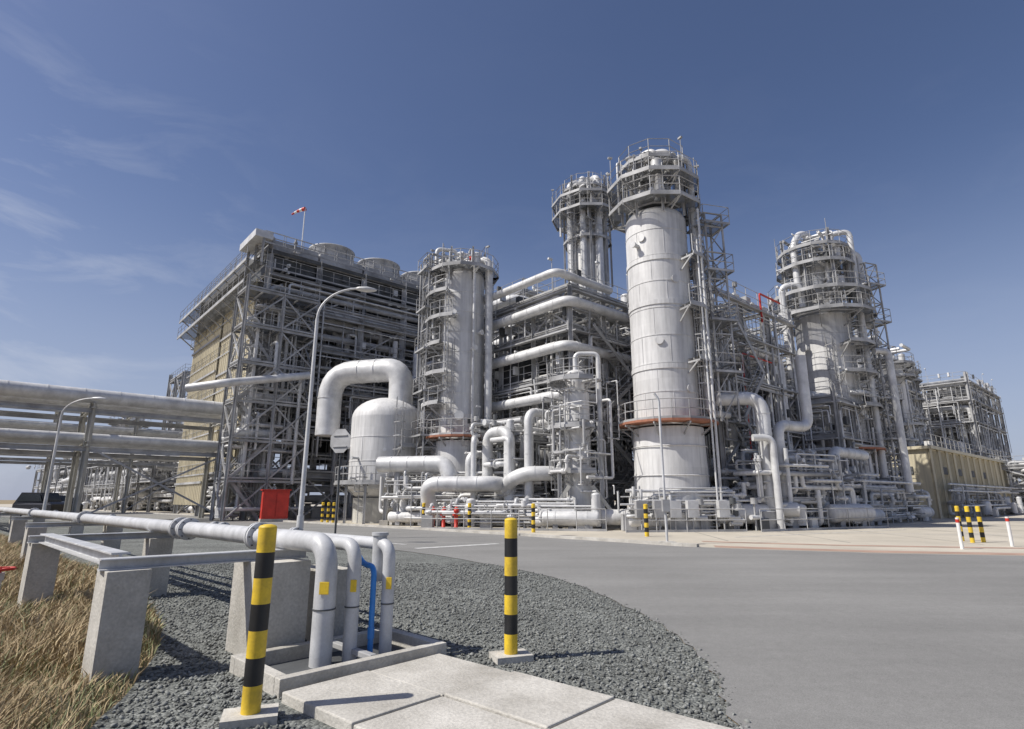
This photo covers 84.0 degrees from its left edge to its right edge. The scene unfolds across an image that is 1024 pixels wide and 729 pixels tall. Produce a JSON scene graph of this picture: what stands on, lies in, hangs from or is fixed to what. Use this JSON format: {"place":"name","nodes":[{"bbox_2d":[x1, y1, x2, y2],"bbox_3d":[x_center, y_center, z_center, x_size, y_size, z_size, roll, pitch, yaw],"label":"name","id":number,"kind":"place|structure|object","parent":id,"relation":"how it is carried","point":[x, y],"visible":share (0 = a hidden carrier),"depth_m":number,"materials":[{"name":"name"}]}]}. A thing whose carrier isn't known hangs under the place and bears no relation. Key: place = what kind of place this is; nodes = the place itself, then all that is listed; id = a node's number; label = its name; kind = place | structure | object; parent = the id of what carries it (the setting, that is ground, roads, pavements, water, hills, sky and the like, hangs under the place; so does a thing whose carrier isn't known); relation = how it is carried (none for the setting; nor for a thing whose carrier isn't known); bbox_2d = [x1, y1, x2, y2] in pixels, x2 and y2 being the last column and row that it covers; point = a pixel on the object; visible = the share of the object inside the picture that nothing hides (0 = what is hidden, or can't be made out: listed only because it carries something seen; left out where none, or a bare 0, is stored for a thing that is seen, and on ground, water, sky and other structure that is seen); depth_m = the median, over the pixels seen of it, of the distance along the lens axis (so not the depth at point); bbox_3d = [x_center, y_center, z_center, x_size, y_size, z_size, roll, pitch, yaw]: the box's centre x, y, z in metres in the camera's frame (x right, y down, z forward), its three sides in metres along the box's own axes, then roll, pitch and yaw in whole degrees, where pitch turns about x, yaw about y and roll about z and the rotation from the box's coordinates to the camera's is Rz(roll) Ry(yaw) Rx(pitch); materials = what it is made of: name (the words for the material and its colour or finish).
{"place":"outdoors","nodes":[
{"label":"outdoors","id":0,"kind":"place"},
{"bbox_2d":[60,495,82,511],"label":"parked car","id":1,"kind":"object","parent":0,"point":[62,497],"visible":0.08,"depth_m":53.68,"materials":[{"name":"black metal"}]},
{"bbox_2d":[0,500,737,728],"bbox_3d":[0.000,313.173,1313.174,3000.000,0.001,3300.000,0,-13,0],"label":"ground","id":2,"kind":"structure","parent":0,"point":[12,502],"depth_m":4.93,"materials":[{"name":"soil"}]},
{"bbox_2d":[0,566,16,587],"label":"hand wheel valve","id":3,"kind":"object","parent":2,"relation":"on","point":[6,568],"visible":1,"depth_m":6.37,"materials":[{"name":"red paint"}]},
{"bbox_2d":[0,534,165,728],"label":"dry grass","id":4,"kind":"structure","parent":2,"relation":"on","point":[43,638],"depth_m":5.24,"materials":[{"name":"beige plant"}]},
{"bbox_2d":[0,407,194,512],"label":"overhead pipe rack","id":5,"kind":"object","parent":2,"relation":"on","point":[126,430],"visible":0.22,"depth_m":64.47,"materials":[{"name":"metal"}]},
{"bbox_2d":[0,380,277,520],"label":"overhead pipe rack","id":6,"kind":"object","parent":2,"relation":"on","point":[31,396],"visible":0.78,"depth_m":40.55,"materials":[{"name":"metal"}]},
{"bbox_2d":[0,517,750,728],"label":"gravel bed","id":7,"kind":"object","parent":2,"relation":"on","point":[286,713],"visible":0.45,"depth_m":6.43,"materials":[{"name":"grey gravel"}]},
{"bbox_2d":[42,397,106,521],"bbox_3d":[-26.469,5.717,34.239,2.639,7.707,0.560,2,-13,-7],"label":"street lamp","id":8,"kind":"object","parent":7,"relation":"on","point":[53,461],"visible":0.82,"depth_m":34.15,"materials":[{"name":"metal"}]},
{"bbox_2d":[0,507,394,684],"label":"pipe rack","id":9,"kind":"object","parent":7,"relation":"on","point":[317,605],"visible":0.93,"depth_m":5.64,"materials":[{"name":"metal"}]},
{"bbox_2d":[219,524,278,728],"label":"bollard","id":10,"kind":"object","parent":7,"relation":"on","point":[252,711],"visible":1,"depth_m":4.02,"materials":[{"name":"metal"}]},
{"bbox_2d":[229,628,446,698],"bbox_3d":[-1.582,2.876,5.288,1.020,0.445,1.660,-13,-18,43],"label":"concrete curb","id":11,"kind":"object","parent":7,"relation":"on","point":[286,668],"visible":0.36,"depth_m":5.18,"materials":[{"name":"concrete"}]},
{"bbox_2d":[281,654,732,728],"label":"concrete slab","id":12,"kind":"structure","parent":7,"relation":"on","point":[438,691],"depth_m":4.09,"materials":[{"name":"grey concrete"}]},
{"bbox_2d":[489,518,533,664],"bbox_3d":[-0.010,2.195,5.615,0.360,1.321,0.270,5,-14,-19],"label":"bollard","id":13,"kind":"object","parent":7,"relation":"on","point":[511,653],"visible":1,"depth_m":5.54,"materials":[{"name":"metal"}]},
{"bbox_2d":[0,507,1023,728],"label":"asphalt road","id":14,"kind":"structure","parent":0,"point":[789,639],"depth_m":7.44,"materials":[{"name":"grey asphalt"}]},
{"bbox_2d":[12,492,71,515],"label":"parked car","id":15,"kind":"object","parent":14,"relation":"on","point":[27,500],"visible":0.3,"depth_m":48.35,"materials":[{"name":"black metal"}]},
{"bbox_2d":[258,489,291,521],"bbox_3d":[-16.600,9.861,39.799,1.900,2.190,1.300,7,-15,-28],"label":"fire equipment cabinet","id":16,"kind":"object","parent":14,"relation":"on","point":[274,505],"visible":0.96,"depth_m":39.30,"materials":[{"name":"red metal"}]},
{"bbox_2d":[296,287,376,528],"bbox_3d":[-7.119,1.680,23.069,2.639,10.404,0.560,2,-13,-7],"label":"street lamp","id":17,"kind":"object","parent":14,"relation":"on","point":[300,520],"visible":0.85,"depth_m":22.79,"materials":[{"name":"metal"}]},
{"bbox_2d":[330,429,350,533],"bbox_3d":[-6.162,4.275,20.125,0.850,3.975,0.142,-5,-14,20],"label":"stop sign","id":18,"kind":"object","parent":14,"relation":"on","point":[340,441],"visible":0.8,"depth_m":20.39,"materials":[{"name":"metal"}]},
{"bbox_2d":[0,506,698,546],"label":"kerb","id":19,"kind":"structure","parent":14,"relation":"on","point":[584,538],"depth_m":24.66,"materials":[{"name":"concrete"}]},
{"bbox_2d":[417,543,496,548],"bbox_3d":[-1.750,5.970,18.728,3.202,0.001,0.280,10,-17,-37],"label":"road marking","id":20,"kind":"object","parent":14,"relation":"on","point":[454,546],"visible":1,"depth_m":18.46,"materials":[{"name":"paint"}]},
{"bbox_2d":[0,501,1023,555],"bbox_3d":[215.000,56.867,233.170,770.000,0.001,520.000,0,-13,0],"label":"concrete yard","id":21,"kind":"structure","parent":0,"point":[914,531],"depth_m":24.23,"materials":[{"name":"beige concrete"}]},
{"bbox_2d":[26,449,222,511],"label":"distant process unit","id":22,"kind":"object","parent":21,"relation":"on","point":[99,487],"visible":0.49,"depth_m":82.69,"materials":[{"name":"metal"}]},
{"bbox_2d":[103,416,150,508],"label":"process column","id":23,"kind":"structure","parent":21,"relation":"on","point":[130,426],"depth_m":91.14,"materials":[{"name":"metal"}]},
{"bbox_2d":[153,364,222,510],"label":"process steel structure","id":24,"kind":"object","parent":21,"relation":"on","point":[181,380],"visible":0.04,"depth_m":81.37,"materials":[{"name":"metal"}]},
{"bbox_2d":[137,473,310,513],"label":"pump station","id":25,"kind":"object","parent":21,"relation":"on","point":[170,501],"visible":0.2,"depth_m":72.45,"materials":[{"name":"metal"}]},
{"bbox_2d":[320,502,324,521],"bbox_3d":[-12.900,10.053,38.725,0.180,1.321,0.180,0,-13,0],"label":"bollard","id":26,"kind":"object","parent":21,"relation":"on","point":[322,511],"visible":0.97,"depth_m":38.67,"materials":[{"name":"yellow metal"}]},
{"bbox_2d":[326,502,329,522],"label":"bollard","id":27,"kind":"object","parent":21,"relation":"on","point":[328,511],"visible":0.98,"depth_m":37.70,"materials":[{"name":"yellow metal"}]},
{"bbox_2d":[331,502,335,522],"bbox_3d":[-11.600,9.637,36.974,0.180,1.321,0.180,0,-13,0],"label":"bollard","id":28,"kind":"object","parent":21,"relation":"on","point":[333,512],"visible":0.94,"depth_m":36.91,"materials":[{"name":"yellow metal"}]},
{"bbox_2d":[173,228,515,521],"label":"air cooler structure","id":29,"kind":"object","parent":21,"relation":"on","point":[249,331],"visible":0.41,"depth_m":48.60,"materials":[{"name":"metal"}]},
{"bbox_2d":[292,207,306,244],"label":"windsock","id":30,"kind":"object","parent":29,"relation":"attached to","point":[304,209],"visible":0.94,"depth_m":53.01,"materials":[{"name":"red paint"}]},
{"bbox_2d":[315,358,431,523],"bbox_3d":[-9.429,5.081,39.749,10.115,11.499,5.763,-7,-15,28],"label":"knockout drum","id":31,"kind":"object","parent":21,"relation":"on","point":[380,427],"visible":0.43,"depth_m":38.12,"materials":[{"name":"metal"}]},
{"bbox_2d":[422,503,425,514],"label":"bollard","id":32,"kind":"object","parent":21,"relation":"on","point":[423,506],"visible":0.53,"depth_m":31.53,"materials":[{"name":"yellow metal"}]},
{"bbox_2d":[440,507,445,526],"bbox_3d":[-3.581,8.065,29.958,0.402,1.140,0.420,0,-13,0],"label":"fire hydrant","id":33,"kind":"object","parent":21,"relation":"on","point":[443,523],"visible":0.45,"depth_m":29.83,"materials":[{"name":"red metal"}]},
{"bbox_2d":[411,243,498,523],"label":"distillation column","id":34,"kind":"structure","parent":21,"relation":"on","point":[453,309],"depth_m":38.14,"materials":[{"name":"metal"}]},
{"bbox_2d":[453,507,460,526],"bbox_3d":[-2.881,7.973,29.569,0.402,1.140,0.420,0,-13,0],"label":"fire hydrant","id":35,"kind":"object","parent":21,"relation":"on","point":[455,515],"visible":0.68,"depth_m":29.48,"materials":[{"name":"red metal"}]},
{"bbox_2d":[467,503,470,527],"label":"bollard","id":36,"kind":"object","parent":21,"relation":"on","point":[469,516],"visible":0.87,"depth_m":29.32,"materials":[{"name":"yellow metal"}]},
{"bbox_2d":[376,435,631,530],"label":"header pipes","id":37,"kind":"object","parent":21,"relation":"on","point":[448,486],"visible":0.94,"depth_m":31.33,"materials":[{"name":"metal"}]},
{"bbox_2d":[446,402,563,503],"bbox_3d":[-0.473,6.295,35.967,5.828,7.460,8.632,11,-17,-40],"label":"pipe manifold","id":38,"kind":"object","parent":21,"relation":"on","point":[508,439],"visible":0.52,"depth_m":33.67,"materials":[{"name":"metal"}]},
{"bbox_2d":[406,277,622,508],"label":"process steel structure","id":39,"kind":"object","parent":21,"relation":"on","point":[513,300],"visible":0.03,"depth_m":49.42,"materials":[{"name":"metal"}]},
{"bbox_2d":[531,503,534,532],"bbox_3d":[1.000,7.190,26.660,0.180,1.321,0.180,0,-13,0],"label":"bollard","id":40,"kind":"object","parent":21,"relation":"on","point":[533,517],"visible":1,"depth_m":26.60,"materials":[{"name":"yellow metal"}]},
{"bbox_2d":[483,257,634,508],"bbox_3d":[2.813,2.756,41.330,11.271,16.898,14.025,11,-17,-40],"label":"process steel structure","id":41,"kind":"object","parent":21,"relation":"on","point":[568,320],"visible":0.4,"depth_m":36.92,"materials":[{"name":"metal"}]},
{"bbox_2d":[538,351,619,528],"bbox_3d":[3.520,3.921,31.002,4.340,9.793,4.185,11,-17,-39],"label":"process steel structure","id":42,"kind":"object","parent":21,"relation":"on","point":[575,428],"visible":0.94,"depth_m":30.78,"materials":[{"name":"metal"}]},
{"bbox_2d":[551,171,612,492],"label":"distillation column","id":43,"kind":"structure","parent":21,"relation":"on","point":[580,218],"depth_m":50.59,"materials":[{"name":"metal"}]},
{"bbox_2d":[643,504,648,536],"bbox_3d":[5.600,6.497,23.741,0.180,1.321,0.180,0,-13,0],"label":"bollard","id":44,"kind":"object","parent":21,"relation":"on","point":[646,522],"visible":1,"depth_m":23.67,"materials":[{"name":"yellow metal"}]},
{"bbox_2d":[654,393,674,541],"bbox_3d":[5.300,3.586,20.013,0.500,5.283,0.500,0,-13,0],"label":"instrument mast","id":45,"kind":"object","parent":21,"relation":"on","point":[665,504],"visible":0.88,"depth_m":19.83,"materials":[{"name":"metal"}]},
{"bbox_2d":[606,136,743,529],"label":"distillation column","id":46,"kind":"structure","parent":21,"relation":"on","point":[653,215],"depth_m":31.14,"materials":[{"name":"metal"}]},
{"bbox_2d":[612,485,770,532],"bbox_3d":[9.175,7.077,28.276,8.202,2.287,2.293,2,-13,-8],"label":"piping","id":47,"kind":"object","parent":21,"relation":"on","point":[732,513],"visible":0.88,"depth_m":27.83,"materials":[{"name":"metal"}]},
{"bbox_2d":[613,328,793,508],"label":"process steel structure","id":48,"kind":"object","parent":21,"relation":"on","point":[624,507],"depth_m":52.52,"materials":[{"name":"metal"}]},
{"bbox_2d":[608,279,809,526],"bbox_3d":[13.621,2.433,38.688,11.768,16.288,8.722,11,-17,-40],"label":"process steel structure","id":49,"kind":"object","parent":21,"relation":"on","point":[770,382],"visible":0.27,"depth_m":36.84,"materials":[{"name":"grey metal"}]},
{"bbox_2d":[761,350,805,496],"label":"process steel structure","id":50,"kind":"object","parent":21,"relation":"on","point":[785,369],"depth_m":54.00,"materials":[{"name":"grey metal"}]},
{"bbox_2d":[748,530,887,536],"bbox_3d":[14.500,7.678,25.928,12.530,0.001,0.100,7,-15,-28],"label":"road marking","id":51,"kind":"object","parent":21,"relation":"on","point":[816,533],"visible":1,"depth_m":25.52,"materials":[{"name":"paint"}]},
{"bbox_2d":[715,355,934,531],"bbox_3d":[21.641,5.159,35.813,25.198,9.500,5.029,9,-16,-35],"label":"process piping","id":52,"kind":"object","parent":21,"relation":"on","point":[774,482],"visible":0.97,"depth_m":30.45,"materials":[{"name":"silver metal"}]},
{"bbox_2d":[768,218,913,492],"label":"distillation column","id":53,"kind":"structure","parent":21,"relation":"on","point":[823,285],"depth_m":41.95,"materials":[{"name":"metal"}]},
{"bbox_2d":[784,366,908,506],"bbox_3d":[24.761,6.264,42.345,12.710,10.454,5.018,11,-17,-39],"label":"process steel structure","id":54,"kind":"object","parent":21,"relation":"on","point":[820,402],"visible":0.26,"depth_m":39.00,"materials":[{"name":"grey metal"}]},
{"bbox_2d":[702,541,1023,548],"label":"curb","id":55,"kind":"structure","parent":21,"relation":"on","point":[869,545],"depth_m":18.90,"materials":[{"name":"beige concrete"}]},
{"bbox_2d":[857,356,878,393],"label":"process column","id":56,"kind":"structure","parent":21,"relation":"on","point":[859,365],"depth_m":54.04,"materials":[{"name":"metal"}]},
{"bbox_2d":[714,545,1023,554],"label":"paver strip","id":57,"kind":"object","parent":21,"relation":"on","point":[935,552],"visible":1,"depth_m":16.72,"materials":[{"name":"beige concrete"}]},
{"bbox_2d":[870,343,925,446],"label":"process column","id":58,"kind":"structure","parent":21,"relation":"on","point":[901,364],"depth_m":60.60,"materials":[{"name":"metal"}]},
{"bbox_2d":[884,342,927,445],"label":"process steel structure","id":59,"kind":"object","parent":21,"relation":"on","point":[916,388],"visible":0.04,"depth_m":73.98,"materials":[{"name":"grey metal"}]},
{"bbox_2d":[879,449,1011,518],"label":"walls","id":60,"kind":"structure","parent":21,"relation":"on","point":[929,475],"depth_m":48.75,"materials":[{"name":"beige metal"}]},
{"bbox_2d":[893,466,986,516],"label":"doors and vents","id":61,"kind":"structure","parent":60,"relation":"attached to","point":[945,470],"depth_m":49.23,"materials":[{"name":"metal"}]},
{"bbox_2d":[907,433,1005,462],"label":"roof","id":62,"kind":"structure","parent":60,"relation":"on","point":[930,445],"depth_m":53.10,"materials":[{"name":"metal"}]},
{"bbox_2d":[955,518,963,548],"bbox_3d":[13.900,5.246,17.666,0.108,0.950,0.108,0,-13,0],"label":"marker post","id":63,"kind":"object","parent":21,"relation":"on","point":[957,521],"visible":1,"depth_m":17.64,"materials":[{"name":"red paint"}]},
{"bbox_2d":[954,506,964,540],"bbox_3d":[16.600,5.898,21.109,0.140,1.271,0.140,0,-13,0],"label":"bollard","id":64,"kind":"object","parent":21,"relation":"on","point":[957,512],"visible":0.71,"depth_m":21.12,"materials":[{"name":"yellow metal"}]},
{"bbox_2d":[919,368,1016,501],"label":"pipe rack structure","id":65,"kind":"object","parent":21,"relation":"on","point":[959,410],"visible":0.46,"depth_m":79.90,"materials":[{"name":"metal"}]},
{"bbox_2d":[964,506,974,542],"bbox_3d":[16.350,5.713,20.330,0.140,1.271,0.140,0,-13,0],"label":"bollard","id":66,"kind":"object","parent":21,"relation":"on","point":[969,524],"visible":0.98,"depth_m":20.29,"materials":[{"name":"yellow metal"}]},
{"bbox_2d":[975,506,985,541],"bbox_3d":[16.900,5.759,20.525,0.140,1.271,0.140,0,-13,0],"label":"bollard","id":67,"kind":"object","parent":21,"relation":"on","point":[980,524],"visible":1,"depth_m":20.48,"materials":[{"name":"yellow metal"}]},
{"bbox_2d":[947,483,1023,517],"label":"wall piping","id":68,"kind":"object","parent":21,"relation":"on","point":[989,503],"depth_m":51.12,"materials":[{"name":"metal"}]},
{"bbox_2d":[995,455,1023,505],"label":"process steel structure","id":69,"kind":"object","parent":21,"relation":"on","point":[1014,470],"visible":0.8,"depth_m":65.03,"materials":[{"name":"metal"}]},
{"bbox_2d":[1005,517,1013,546],"bbox_3d":[16.300,5.477,18.639,0.108,0.950,0.108,0,-13,0],"label":"marker post","id":70,"kind":"object","parent":21,"relation":"on","point":[1009,532],"visible":1,"depth_m":18.61,"materials":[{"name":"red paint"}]},
{"bbox_2d":[0,0,1023,499],"label":"sky","id":71,"kind":"structure","parent":0,"point":[142,142],"materials":[{"name":"blue"}]},
{"bbox_2d":[853,328,892,430],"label":"process column","id":72,"kind":"structure","parent":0,"point":[879,342],"depth_m":58.38,"materials":[{"name":"grey metal"}]},
{"bbox_2d":[907,356,932,444],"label":"process column","id":73,"kind":"structure","parent":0,"point":[917,380],"depth_m":75.42,"materials":[{"name":"grey metal"}]}
]}

